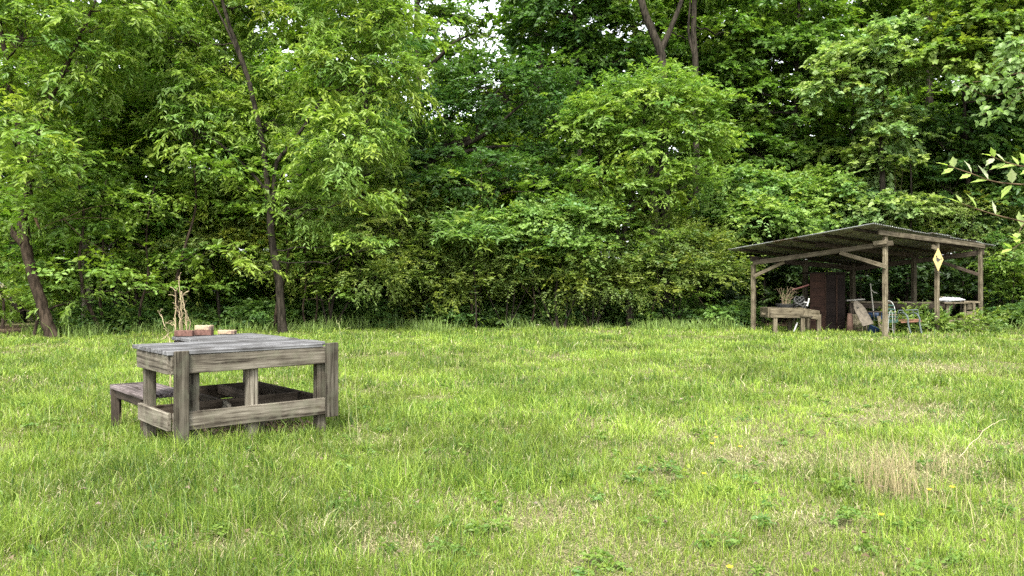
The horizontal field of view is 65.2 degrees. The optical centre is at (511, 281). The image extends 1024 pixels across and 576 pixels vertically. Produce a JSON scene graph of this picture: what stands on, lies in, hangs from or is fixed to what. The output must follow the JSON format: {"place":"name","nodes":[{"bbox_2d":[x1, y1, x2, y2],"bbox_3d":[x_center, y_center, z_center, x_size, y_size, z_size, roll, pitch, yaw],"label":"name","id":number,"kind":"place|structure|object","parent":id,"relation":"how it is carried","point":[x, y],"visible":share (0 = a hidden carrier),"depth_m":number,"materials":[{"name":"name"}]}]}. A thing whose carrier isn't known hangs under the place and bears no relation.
{"place":"outdoors","nodes":[
{"label":"outdoors","id":0,"kind":"place"},
{"bbox_2d":[0,0,958,283],"label":"sky","id":1,"kind":"structure","parent":0,"point":[492,4],"materials":[{"name":"white"}]},
{"bbox_2d":[0,284,1023,575],"bbox_3d":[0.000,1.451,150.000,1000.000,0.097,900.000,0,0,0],"label":"ground","id":2,"kind":"structure","parent":0,"point":[550,508],"depth_m":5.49,"materials":[{"name":"green plant"}]},
{"bbox_2d":[0,223,56,304],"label":"sapling","id":3,"kind":"object","parent":2,"relation":"on","point":[20,297],"visible":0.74,"depth_m":21.17,"materials":[{"name":"green plant"}]},
{"bbox_2d":[0,179,63,328],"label":"sapling","id":4,"kind":"object","parent":2,"relation":"on","point":[4,258],"visible":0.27,"depth_m":24.39,"materials":[{"name":"green plant"}]},
{"bbox_2d":[0,2,119,322],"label":"forest tree","id":5,"kind":"object","parent":2,"relation":"on","point":[9,203],"visible":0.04,"depth_m":28.25,"materials":[{"name":"green plant"}]},
{"bbox_2d":[0,190,128,324],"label":"sapling","id":6,"kind":"object","parent":2,"relation":"on","point":[68,251],"visible":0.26,"depth_m":23.46,"materials":[{"name":"green plant"}]},
{"bbox_2d":[0,139,135,335],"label":"sapling","id":7,"kind":"object","parent":2,"relation":"on","point":[18,189],"visible":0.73,"depth_m":20.55,"materials":[{"name":"green plant"}]},
{"bbox_2d":[5,128,157,330],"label":"sapling","id":8,"kind":"object","parent":2,"relation":"on","point":[80,257],"visible":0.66,"depth_m":20.91,"materials":[{"name":"green plant"}]},
{"bbox_2d":[0,0,200,338],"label":"leaning tree","id":9,"kind":"object","parent":2,"relation":"on","point":[15,15],"visible":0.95,"depth_m":20.46,"materials":[{"name":"green plant"}]},
{"bbox_2d":[0,0,217,323],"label":"tulip tree","id":10,"kind":"object","parent":2,"relation":"on","point":[137,170],"visible":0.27,"depth_m":23.45,"materials":[{"name":"green plant"}]},
{"bbox_2d":[29,175,197,331],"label":"sapling","id":11,"kind":"object","parent":2,"relation":"on","point":[90,213],"visible":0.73,"depth_m":21.25,"materials":[{"name":"green plant"}]},
{"bbox_2d":[88,235,165,305],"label":"sapling","id":12,"kind":"object","parent":2,"relation":"on","point":[118,287],"visible":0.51,"depth_m":23.21,"materials":[{"name":"green plant"}]},
{"bbox_2d":[110,382,172,434],"bbox_3d":[-3.548,1.284,7.809,0.435,0.497,1.053,0,0,-41],"label":"bench","id":13,"kind":"object","parent":2,"relation":"on","point":[131,393],"visible":0.46,"depth_m":7.86,"materials":[{"name":"grey wood"}]},
{"bbox_2d":[123,0,201,306],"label":"straight tree","id":14,"kind":"object","parent":2,"relation":"on","point":[133,245],"visible":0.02,"depth_m":24.90,"materials":[{"name":"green plant"}]},
{"bbox_2d":[81,179,245,326],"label":"sapling","id":15,"kind":"object","parent":2,"relation":"on","point":[138,220],"visible":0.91,"depth_m":21.81,"materials":[{"name":"green plant"}]},
{"bbox_2d":[0,0,347,314],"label":"double oak","id":16,"kind":"object","parent":2,"relation":"on","point":[63,297],"visible":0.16,"depth_m":24.37,"materials":[{"name":"green plant"}]},
{"bbox_2d":[166,273,190,340],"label":"dead stalks","id":17,"kind":"object","parent":2,"relation":"on","point":[181,318],"visible":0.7,"depth_m":8.75,"materials":[{"name":"beige plant"}]},
{"bbox_2d":[138,233,237,302],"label":"sapling","id":18,"kind":"object","parent":2,"relation":"on","point":[189,290],"visible":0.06,"depth_m":25.84,"materials":[{"name":"green plant"}]},
{"bbox_2d":[98,130,283,324],"bbox_3d":[-8.761,-1.472,22.918,5.842,6.112,4.396,0,0,34],"label":"sapling","id":19,"kind":"object","parent":2,"relation":"on","point":[193,159],"visible":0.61,"depth_m":22.46,"materials":[{"name":"green plant"}]},
{"bbox_2d":[79,0,310,306],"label":"leaning oak","id":20,"kind":"object","parent":2,"relation":"on","point":[129,141],"visible":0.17,"depth_m":24.09,"materials":[{"name":"green plant"}]},
{"bbox_2d":[91,178,310,327],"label":"hornbeam","id":21,"kind":"object","parent":2,"relation":"on","point":[252,234],"visible":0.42,"depth_m":23.80,"materials":[{"name":"green plant"}]},
{"bbox_2d":[134,0,330,305],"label":"forest tree","id":22,"kind":"object","parent":2,"relation":"on","point":[267,60],"visible":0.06,"depth_m":34.25,"materials":[{"name":"green plant"}]},
{"bbox_2d":[132,333,337,449],"bbox_3d":[-2.884,1.063,7.848,1.577,0.974,1.924,0,0,-41],"label":"garden table","id":23,"kind":"object","parent":2,"relation":"on","point":[186,361],"visible":0.92,"depth_m":7.23,"materials":[{"name":"grey wood"}]},
{"bbox_2d":[73,0,445,332],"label":"ash tree","id":24,"kind":"object","parent":2,"relation":"on","point":[374,39],"visible":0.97,"depth_m":22.14,"materials":[{"name":"green plant"}]},
{"bbox_2d":[226,295,299,327],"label":"bush","id":25,"kind":"object","parent":2,"relation":"on","point":[268,314],"visible":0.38,"depth_m":24.03,"materials":[{"name":"green plant"}]},
{"bbox_2d":[203,141,386,329],"bbox_3d":[-5.946,-1.196,23.456,5.563,5.572,4.147,0,0,-44],"label":"sapling","id":26,"kind":"object","parent":2,"relation":"on","point":[255,160],"visible":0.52,"depth_m":22.63,"materials":[{"name":"green plant"}]},
{"bbox_2d":[223,0,368,186],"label":"forest tree","id":27,"kind":"object","parent":2,"relation":"on","point":[271,114],"visible":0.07,"depth_m":36.70,"materials":[{"name":"green plant"}]},
{"bbox_2d":[256,212,344,323],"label":"sapling","id":28,"kind":"object","parent":2,"relation":"on","point":[296,256],"visible":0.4,"depth_m":23.48,"materials":[{"name":"green plant"}]},
{"bbox_2d":[260,216,374,324],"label":"sapling","id":29,"kind":"object","parent":2,"relation":"on","point":[282,243],"visible":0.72,"depth_m":23.20,"materials":[{"name":"green plant"}]},
{"bbox_2d":[233,141,459,325],"bbox_3d":[-4.769,-1.444,24.315,7.094,6.042,4.567,0,0,0],"label":"privet tree","id":30,"kind":"object","parent":2,"relation":"on","point":[384,266],"visible":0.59,"depth_m":23.97,"materials":[{"name":"green plant"}]},
{"bbox_2d":[304,207,391,322],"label":"sapling","id":31,"kind":"object","parent":2,"relation":"on","point":[335,262],"visible":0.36,"depth_m":24.20,"materials":[{"name":"green plant"}]},
{"bbox_2d":[255,0,464,298],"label":"forest tree","id":32,"kind":"object","parent":2,"relation":"on","point":[348,151],"visible":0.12,"depth_m":27.73,"materials":[{"name":"green plant"}]},
{"bbox_2d":[291,0,446,182],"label":"forest tree","id":33,"kind":"object","parent":2,"relation":"on","point":[405,90],"visible":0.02,"depth_m":39.60,"materials":[{"name":"green plant"}]},
{"bbox_2d":[400,214,483,302],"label":"sapling","id":34,"kind":"object","parent":2,"relation":"on","point":[434,253],"visible":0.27,"depth_m":24.94,"materials":[{"name":"green plant"}]},
{"bbox_2d":[364,3,520,291],"bbox_3d":[-3.302,-5.300,36.917,7.623,13.894,6.904,0,0,-6],"label":"forest tree","id":35,"kind":"object","parent":2,"relation":"on","point":[450,52],"visible":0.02,"depth_m":36.13,"materials":[{"name":"green plant"}]},
{"bbox_2d":[366,203,522,323],"bbox_3d":[-2.238,-0.477,25.439,5.183,4.100,3.575,0,0,0],"label":"privet shrub","id":36,"kind":"object","parent":2,"relation":"on","point":[447,273],"visible":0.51,"depth_m":24.92,"materials":[{"name":"green plant"}]},
{"bbox_2d":[444,308,483,326],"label":"bush","id":37,"kind":"object","parent":2,"relation":"on","point":[459,314],"visible":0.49,"depth_m":24.88,"materials":[{"name":"green plant"}]},
{"bbox_2d":[411,204,532,328],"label":"silk tree","id":38,"kind":"object","parent":2,"relation":"on","point":[477,233],"visible":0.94,"depth_m":23.63,"materials":[{"name":"green plant"}]},
{"bbox_2d":[358,42,589,317],"bbox_3d":[-0.609,-3.187,26.441,8.022,9.554,5.991,0,0,-32],"label":"beech tree","id":39,"kind":"object","parent":2,"relation":"on","point":[464,102],"visible":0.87,"depth_m":26.01,"materials":[{"name":"green plant"}]},
{"bbox_2d":[351,0,598,318],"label":"hickory tree","id":40,"kind":"object","parent":2,"relation":"on","point":[439,10],"visible":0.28,"depth_m":30.94,"materials":[{"name":"green plant"}]},
{"bbox_2d":[389,148,569,326],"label":"sapling","id":41,"kind":"object","parent":2,"relation":"on","point":[521,185],"visible":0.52,"depth_m":24.78,"materials":[{"name":"green plant"}]},
{"bbox_2d":[423,197,542,324],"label":"sapling","id":42,"kind":"object","parent":2,"relation":"on","point":[509,222],"visible":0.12,"depth_m":25.13,"materials":[{"name":"green plant"}]},
{"bbox_2d":[417,239,555,325],"bbox_3d":[-0.642,0.058,24.658,4.220,3.028,3.737,0,0,-32],"label":"privet shrub","id":43,"kind":"object","parent":2,"relation":"on","point":[500,270],"visible":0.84,"depth_m":24.47,"materials":[{"name":"green plant"}]},
{"bbox_2d":[0,13,1023,322],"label":"distant woods","id":44,"kind":"object","parent":2,"relation":"on","point":[250,291],"visible":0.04,"depth_m":30.23,"materials":[{"name":"green plant"}]},
{"bbox_2d":[0,380,1023,575],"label":"lawn weeds","id":45,"kind":"object","parent":2,"relation":"on","point":[851,511],"visible":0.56,"depth_m":4.98,"materials":[{"name":"green plant"}]},
{"bbox_2d":[2,374,1023,574],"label":"fallen leaves","id":46,"kind":"object","parent":2,"relation":"on","point":[394,522],"visible":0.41,"depth_m":7.34,"materials":[{"name":"brown plant"}]},
{"bbox_2d":[478,204,560,326],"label":"sapling","id":47,"kind":"object","parent":2,"relation":"on","point":[526,250],"visible":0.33,"depth_m":24.30,"materials":[{"name":"green plant"}]},
{"bbox_2d":[31,291,1023,334],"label":"undergrowth","id":48,"kind":"object","parent":2,"relation":"on","point":[116,317],"visible":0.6,"depth_m":24.93,"materials":[{"name":"green plant"}]},
{"bbox_2d":[466,33,613,260],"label":"forest tree","id":49,"kind":"object","parent":2,"relation":"on","point":[509,131],"visible":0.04,"depth_m":38.12,"materials":[{"name":"green plant"}]},
{"bbox_2d":[456,0,633,304],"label":"forest tree","id":50,"kind":"object","parent":2,"relation":"on","point":[496,23],"visible":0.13,"depth_m":35.92,"materials":[{"name":"green plant"}]},
{"bbox_2d":[478,193,644,328],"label":"tree","id":51,"kind":"object","parent":2,"relation":"on","point":[558,232],"visible":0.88,"depth_m":24.09,"materials":[{"name":"green plant"}]},
{"bbox_2d":[495,186,635,325],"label":"sapling","id":52,"kind":"object","parent":2,"relation":"on","point":[597,189],"visible":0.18,"depth_m":25.33,"materials":[{"name":"green plant"}]},
{"bbox_2d":[530,193,612,312],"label":"sapling","id":53,"kind":"object","parent":2,"relation":"on","point":[539,260],"visible":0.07,"depth_m":26.97,"materials":[{"name":"green plant"}]},
{"bbox_2d":[520,0,658,279],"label":"forest tree","id":54,"kind":"object","parent":2,"relation":"on","point":[617,151],"visible":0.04,"depth_m":36.68,"materials":[{"name":"green plant"}]},
{"bbox_2d":[495,0,684,299],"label":"poplar tree","id":55,"kind":"object","parent":2,"relation":"on","point":[582,14],"visible":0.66,"depth_m":29.50,"materials":[{"name":"green plant"}]},
{"bbox_2d":[517,234,671,326],"bbox_3d":[2.553,0.050,25.089,4.406,3.044,4.160,0,0,43],"label":"privet shrub","id":56,"kind":"object","parent":2,"relation":"on","point":[616,272],"visible":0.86,"depth_m":24.42,"materials":[{"name":"green plant"}]},
{"bbox_2d":[593,51,688,255],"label":"forest tree","id":57,"kind":"object","parent":2,"relation":"on","point":[610,160],"depth_m":39.19,"materials":[{"name":"green plant"}]},
{"bbox_2d":[540,55,753,326],"bbox_3d":[4.223,-2.747,24.826,6.843,8.649,5.027,0,0,0],"label":"pear tree","id":58,"kind":"object","parent":2,"relation":"on","point":[603,106],"visible":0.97,"depth_m":24.49,"materials":[{"name":"green plant"}]},
{"bbox_2d":[587,0,727,320],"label":"forked tree","id":59,"kind":"object","parent":2,"relation":"on","point":[648,19],"visible":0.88,"depth_m":28.49,"materials":[{"name":"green plant"}]},
{"bbox_2d":[545,0,779,300],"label":"forest tree","id":60,"kind":"object","parent":2,"relation":"on","point":[685,58],"visible":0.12,"depth_m":32.56,"materials":[{"name":"green plant"}]},
{"bbox_2d":[612,219,723,320],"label":"sapling","id":61,"kind":"object","parent":2,"relation":"on","point":[655,249],"visible":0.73,"depth_m":24.57,"materials":[{"name":"green plant"}]},
{"bbox_2d":[587,202,778,321],"bbox_3d":[5.351,-0.490,25.206,5.547,4.127,4.070,0,0,25],"label":"privet shrub","id":62,"kind":"object","parent":2,"relation":"on","point":[699,259],"visible":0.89,"depth_m":24.77,"materials":[{"name":"green plant"}]},
{"bbox_2d":[629,196,751,317],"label":"sapling","id":63,"kind":"object","parent":2,"relation":"on","point":[674,210],"visible":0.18,"depth_m":28.35,"materials":[{"name":"green plant"}]},
{"bbox_2d":[616,0,800,303],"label":"forest tree","id":64,"kind":"object","parent":2,"relation":"on","point":[668,4],"visible":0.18,"depth_m":31.68,"materials":[{"name":"green plant"}]},
{"bbox_2d":[690,303,757,326],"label":"bush","id":65,"kind":"object","parent":2,"relation":"on","point":[706,311],"visible":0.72,"depth_m":24.73,"materials":[{"name":"green plant"}]},
{"bbox_2d":[684,0,765,314],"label":"straight tree","id":66,"kind":"object","parent":2,"relation":"on","point":[693,36],"visible":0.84,"depth_m":29.34,"materials":[{"name":"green plant"}]},
{"bbox_2d":[686,253,801,319],"bbox_3d":[7.884,0.167,27.810,4.554,2.808,3.038,0,0,-28],"label":"dark bush","id":67,"kind":"object","parent":2,"relation":"on","point":[731,292],"visible":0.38,"depth_m":27.28,"materials":[{"name":"green plant"}]},
{"bbox_2d":[677,0,840,298],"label":"forest tree","id":68,"kind":"object","parent":2,"relation":"on","point":[770,118],"visible":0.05,"depth_m":31.75,"materials":[{"name":"green plant"}]},
{"bbox_2d":[674,158,872,322],"bbox_3d":[9.104,-1.319,27.546,7.489,5.794,5.206,0,0,0],"label":"vine thicket","id":69,"kind":"object","parent":2,"relation":"on","point":[784,206],"visible":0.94,"depth_m":27.03,"materials":[{"name":"green plant"}]},
{"bbox_2d":[675,0,872,318],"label":"maple tree","id":70,"kind":"object","parent":2,"relation":"on","point":[801,33],"visible":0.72,"depth_m":30.42,"materials":[{"name":"green plant"}]},
{"bbox_2d":[760,307,820,333],"bbox_3d":[7.910,1.121,22.665,1.726,0.779,0.869,0,0,0],"label":"table","id":71,"kind":"object","parent":2,"relation":"on","point":[805,315],"visible":0.82,"depth_m":22.30,"materials":[{"name":"brown wood"}]},
{"bbox_2d":[776,287,794,307],"bbox_3d":[7.771,0.437,22.669,0.638,0.580,0.739,0,0,0],"label":"plant tray","id":72,"kind":"object","parent":71,"relation":"on","point":[787,305],"visible":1,"depth_m":22.49,"materials":[{"name":"black paint"}]},
{"bbox_2d":[738,256,848,323],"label":"dark bush","id":73,"kind":"object","parent":2,"relation":"on","point":[791,269],"visible":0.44,"depth_m":27.22,"materials":[{"name":"green plant"}]},
{"bbox_2d":[800,272,846,330],"bbox_3d":[9.208,0.619,23.672,1.104,1.783,0.735,0,0,0],"label":"brown cabinet","id":74,"kind":"object","parent":2,"relation":"on","point":[827,295],"visible":0.81,"depth_m":23.41,"materials":[{"name":"brown wood"}]},
{"bbox_2d":[759,0,920,188],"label":"forest tree","id":75,"kind":"object","parent":2,"relation":"on","point":[879,6],"visible":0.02,"depth_m":36.05,"materials":[{"name":"green plant"}]},
{"bbox_2d":[784,260,910,323],"bbox_3d":[11.851,0.202,27.445,4.552,2.740,2.856,0,0,-12],"label":"dark bush","id":76,"kind":"object","parent":2,"relation":"on","point":[866,283],"visible":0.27,"depth_m":27.13,"materials":[{"name":"green plant"}]},
{"bbox_2d":[764,0,952,224],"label":"forest tree","id":77,"kind":"object","parent":2,"relation":"on","point":[863,25],"visible":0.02,"depth_m":36.53,"materials":[{"name":"green plant"}]},
{"bbox_2d":[728,223,995,336],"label":"open shed","id":78,"kind":"structure","parent":2,"relation":"on","point":[852,250],"depth_m":23.19,"materials":[{"name":"wood"}]},
{"bbox_2d":[853,301,872,329],"bbox_3d":[9.785,0.987,22.269,0.468,0.911,0.485,0,0,0],"label":"ironing board","id":79,"kind":"object","parent":2,"relation":"on","point":[863,316],"visible":0.9,"depth_m":22.21,"materials":[{"name":"beige fabric"}]},
{"bbox_2d":[786,9,956,311],"bbox_3d":[12.205,-3.865,27.412,5.580,10.876,4.587,0,0,0],"label":"maple tree","id":80,"kind":"object","parent":2,"relation":"on","point":[873,64],"visible":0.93,"depth_m":26.80,"materials":[{"name":"green plant"}]},
{"bbox_2d":[827,182,915,300],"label":"silk tree","id":81,"kind":"object","parent":2,"relation":"on","point":[868,194],"visible":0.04,"depth_m":27.77,"materials":[{"name":"green plant"}]},
{"bbox_2d":[813,425,931,501],"bbox_3d":[2.534,1.262,5.708,0.875,0.449,0.810,0,0,-41],"label":"broomsedge","id":82,"kind":"object","parent":2,"relation":"on","point":[864,467],"visible":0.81,"depth_m":5.58,"materials":[{"name":"beige plant"}]},
{"bbox_2d":[782,80,968,300],"bbox_3d":[13.444,-3.292,30.152,6.930,9.737,3.964,0,0,0],"label":"shaded maple","id":83,"kind":"object","parent":2,"relation":"on","point":[830,117],"visible":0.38,"depth_m":29.76,"materials":[{"name":"green plant"}]},
{"bbox_2d":[830,413,945,505],"bbox_3d":[2.662,1.195,5.603,0.740,0.587,1.121,0,0,-43],"label":"broomsedge","id":84,"kind":"object","parent":2,"relation":"on","point":[899,487],"visible":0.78,"depth_m":5.51,"materials":[{"name":"beige plant"}]},
{"bbox_2d":[845,301,954,313],"bbox_3d":[11.835,1.041,24.030,3.577,0.918,0.860,0,0,5],"label":"workbench","id":85,"kind":"object","parent":2,"relation":"on","point":[897,306],"visible":0.34,"depth_m":23.71,"materials":[{"name":"brown wood"}]},
{"bbox_2d":[897,309,921,332],"bbox_3d":[11.022,1.099,22.178,0.602,0.639,0.853,0,0,15],"label":"patio chair","id":86,"kind":"object","parent":2,"relation":"on","point":[907,321],"visible":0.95,"depth_m":21.94,"materials":[{"name":"grey paint"}]},
{"bbox_2d":[806,0,1016,313],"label":"forest tree","id":87,"kind":"object","parent":2,"relation":"on","point":[904,5],"visible":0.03,"depth_m":32.51,"materials":[{"name":"green plant"}]},
{"bbox_2d":[846,257,977,315],"bbox_3d":[13.987,0.193,27.291,4.689,2.761,3.239,0,0,0],"label":"dark bush","id":88,"kind":"object","parent":2,"relation":"on","point":[950,273],"visible":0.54,"depth_m":26.91,"materials":[{"name":"green plant"}]},
{"bbox_2d":[906,0,934,314],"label":"straight tree","id":89,"kind":"object","parent":2,"relation":"on","point":[930,99],"visible":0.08,"depth_m":30.40,"materials":[{"name":"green plant"}]},
{"bbox_2d":[881,221,972,315],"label":"sapling","id":90,"kind":"object","parent":2,"relation":"on","point":[928,298],"visible":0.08,"depth_m":29.45,"materials":[{"name":"green plant"}]},
{"bbox_2d":[856,298,1012,333],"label":"weeds","id":91,"kind":"object","parent":2,"relation":"on","point":[943,319],"visible":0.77,"depth_m":22.50,"materials":[{"name":"green plant"}]},
{"bbox_2d":[892,174,982,293],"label":"sapling","id":92,"kind":"object","parent":2,"relation":"on","point":[943,217],"visible":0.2,"depth_m":28.96,"materials":[{"name":"green plant"}]},
{"bbox_2d":[871,424,1007,483],"bbox_3d":[3.288,1.282,6.177,1.047,0.414,0.822,0,0,41],"label":"broomsedge","id":93,"kind":"object","parent":2,"relation":"on","point":[917,455],"visible":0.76,"depth_m":6.10,"materials":[{"name":"beige plant"}]},
{"bbox_2d":[865,469,1023,529],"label":"broomsedge","id":94,"kind":"object","parent":2,"relation":"on","point":[939,499],"visible":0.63,"depth_m":5.04,"materials":[{"name":"beige plant"}]},
{"bbox_2d":[870,0,1019,313],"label":"forest tree","id":95,"kind":"object","parent":2,"relation":"on","point":[946,96],"visible":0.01,"depth_m":34.05,"materials":[{"name":"green plant"}]},
{"bbox_2d":[884,59,1023,323],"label":"dark maple","id":96,"kind":"object","parent":2,"relation":"on","point":[1002,125],"visible":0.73,"depth_m":27.64,"materials":[{"name":"green plant"}]},
{"bbox_2d":[932,301,981,329],"bbox_3d":[12.955,1.026,23.120,1.225,0.948,0.859,0,0,0],"label":"potting bench","id":97,"kind":"object","parent":2,"relation":"on","point":[967,305],"visible":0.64,"depth_m":23.00,"materials":[{"name":"wood"}]},
{"bbox_2d":[892,189,1023,310],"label":"privet tree","id":98,"kind":"object","parent":2,"relation":"on","point":[1012,228],"visible":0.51,"depth_m":27.46,"materials":[{"name":"green plant"}]},
{"bbox_2d":[892,249,1023,317],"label":"dark bush","id":99,"kind":"object","parent":2,"relation":"on","point":[970,285],"visible":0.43,"depth_m":27.16,"materials":[{"name":"green plant"}]},
{"bbox_2d":[899,0,1023,95],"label":"sycamore tree","id":100,"kind":"object","parent":2,"relation":"on","point":[974,28],"visible":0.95,"depth_m":25.00,"materials":[{"name":"green plant"}]},
{"bbox_2d":[913,0,1023,306],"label":"forest tree","id":101,"kind":"object","parent":2,"relation":"on","point":[1018,103],"visible":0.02,"depth_m":31.93,"materials":[{"name":"green plant"}]},
{"bbox_2d":[937,0,1023,214],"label":"forest tree","id":102,"kind":"object","parent":2,"relation":"on","point":[1017,153],"visible":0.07,"depth_m":29.44,"materials":[{"name":"green plant"}]},
{"bbox_2d":[940,148,1023,253],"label":"mulberry sapling","id":103,"kind":"object","parent":2,"relation":"on","point":[1011,175],"visible":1,"depth_m":3.89,"materials":[{"name":"green plant"}]},
{"bbox_2d":[940,192,1023,316],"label":"sapling","id":104,"kind":"object","parent":2,"relation":"on","point":[1000,279],"visible":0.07,"depth_m":29.90,"materials":[{"name":"green plant"}]},
{"bbox_2d":[945,182,1023,308],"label":"sapling","id":105,"kind":"object","parent":2,"relation":"on","point":[962,228],"visible":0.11,"depth_m":29.55,"materials":[{"name":"green plant"}]},
{"bbox_2d":[951,226,1023,324],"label":"privet tree","id":106,"kind":"object","parent":2,"relation":"on","point":[1003,266],"visible":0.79,"depth_m":26.19,"materials":[{"name":"green plant"}]},
{"bbox_2d":[952,25,1023,132],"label":"maple tree","id":107,"kind":"object","parent":2,"relation":"on","point":[1013,62],"visible":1,"depth_m":11.59,"materials":[{"name":"green plant"}]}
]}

